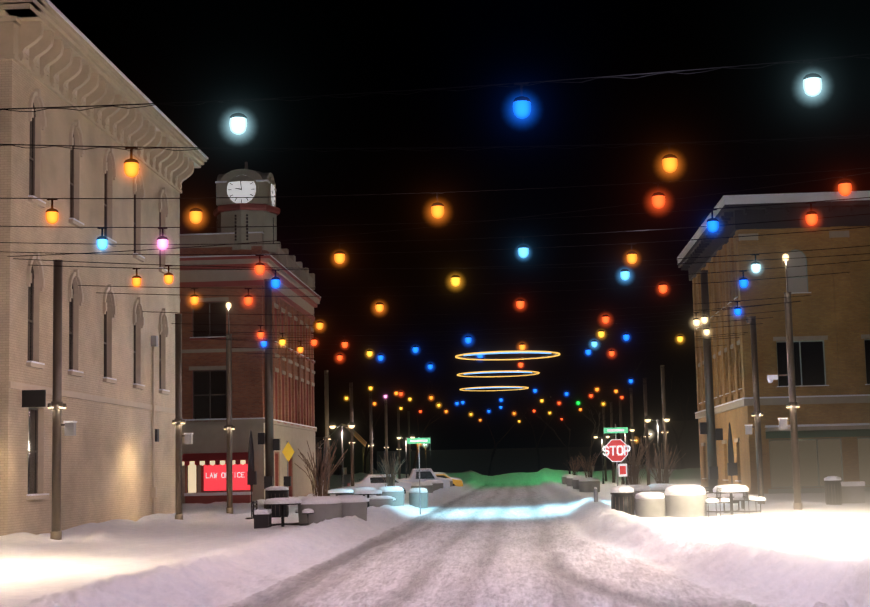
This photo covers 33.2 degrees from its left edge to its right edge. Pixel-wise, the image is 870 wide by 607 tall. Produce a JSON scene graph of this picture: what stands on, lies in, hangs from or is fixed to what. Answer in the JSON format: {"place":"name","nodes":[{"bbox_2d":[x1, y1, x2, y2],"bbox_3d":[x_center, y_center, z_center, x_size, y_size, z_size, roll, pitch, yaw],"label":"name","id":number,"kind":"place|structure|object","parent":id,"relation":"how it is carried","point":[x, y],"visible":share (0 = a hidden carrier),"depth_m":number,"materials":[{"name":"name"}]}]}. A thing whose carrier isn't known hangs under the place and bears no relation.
{"place":"outdoors","nodes":[
{"label":"outdoors","id":0,"kind":"place"},
{"bbox_2d":[0,0,207,535],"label":"cream building","id":1,"kind":"structure","parent":0,"point":[118,399],"depth_m":49.15,"materials":[{"name":"paint"}]},
{"bbox_2d":[319,423,369,474],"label":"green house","id":2,"kind":"structure","parent":0,"point":[360,443],"depth_m":199.66,"materials":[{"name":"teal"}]},
{"bbox_2d":[0,465,869,606],"bbox_3d":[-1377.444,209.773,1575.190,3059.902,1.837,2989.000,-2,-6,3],"label":"ground snow","id":3,"kind":"structure","parent":0,"point":[544,537],"depth_m":30.09,"materials":[{"name":"white snow"}]},
{"bbox_2d":[180,162,320,503],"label":"clock tower building","id":4,"kind":"structure","parent":3,"relation":"on","point":[204,467],"depth_m":84.19,"materials":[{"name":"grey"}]},
{"bbox_2d":[348,468,462,493],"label":"parked cars","id":5,"kind":"object","parent":3,"relation":"on","point":[376,481],"visible":0.52,"depth_m":108.20,"materials":[{"name":"white metal"}]},
{"bbox_2d":[47,254,802,539],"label":"street poles","id":6,"kind":"object","parent":3,"relation":"on","point":[56,405],"visible":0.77,"depth_m":63.14,"materials":[{"name":"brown metal"}]},
{"bbox_2d":[315,359,696,476],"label":"bare trees","id":7,"kind":"object","parent":3,"relation":"on","point":[550,427],"visible":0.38,"depth_m":199.66,"materials":[{"name":"black plant"}]},
{"bbox_2d":[315,420,699,476],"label":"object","id":8,"kind":"object","parent":3,"relation":"on","point":[511,460],"visible":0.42,"depth_m":237.80,"materials":[{"name":"black metal"}]},
{"bbox_2d":[246,422,864,528],"bbox_3d":[6.947,10.245,89.866,24.018,3.860,91.371,-2,-6,3],"label":"street furniture","id":9,"kind":"object","parent":3,"relation":"on","point":[660,498],"visible":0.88,"depth_m":52.12,"materials":[{"name":"concrete"}]},
{"bbox_2d":[0,53,869,418],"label":"overhead wires","id":10,"kind":"object","parent":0,"point":[464,397],"visible":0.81,"depth_m":35.50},
{"bbox_2d":[46,59,851,421],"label":"string lights","id":11,"kind":"object","parent":10,"relation":"hanging from","point":[522,103],"visible":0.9,"depth_m":31.63},
{"bbox_2d":[417,301,626,390],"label":"hanging light rings","id":12,"kind":"object","parent":10,"relation":"hanging from","point":[501,371],"visible":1,"depth_m":69.32,"materials":[{"name":"gold metal"}]},
{"bbox_2d":[49,0,869,470],"label":"sky","id":13,"kind":"structure","parent":0,"point":[170,50],"materials":[{"name":"black"}]},
{"bbox_2d":[677,191,869,493],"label":"buff brick building","id":14,"kind":"structure","parent":0,"point":[831,326],"depth_m":79.10,"materials":[{"name":"brown brick"}]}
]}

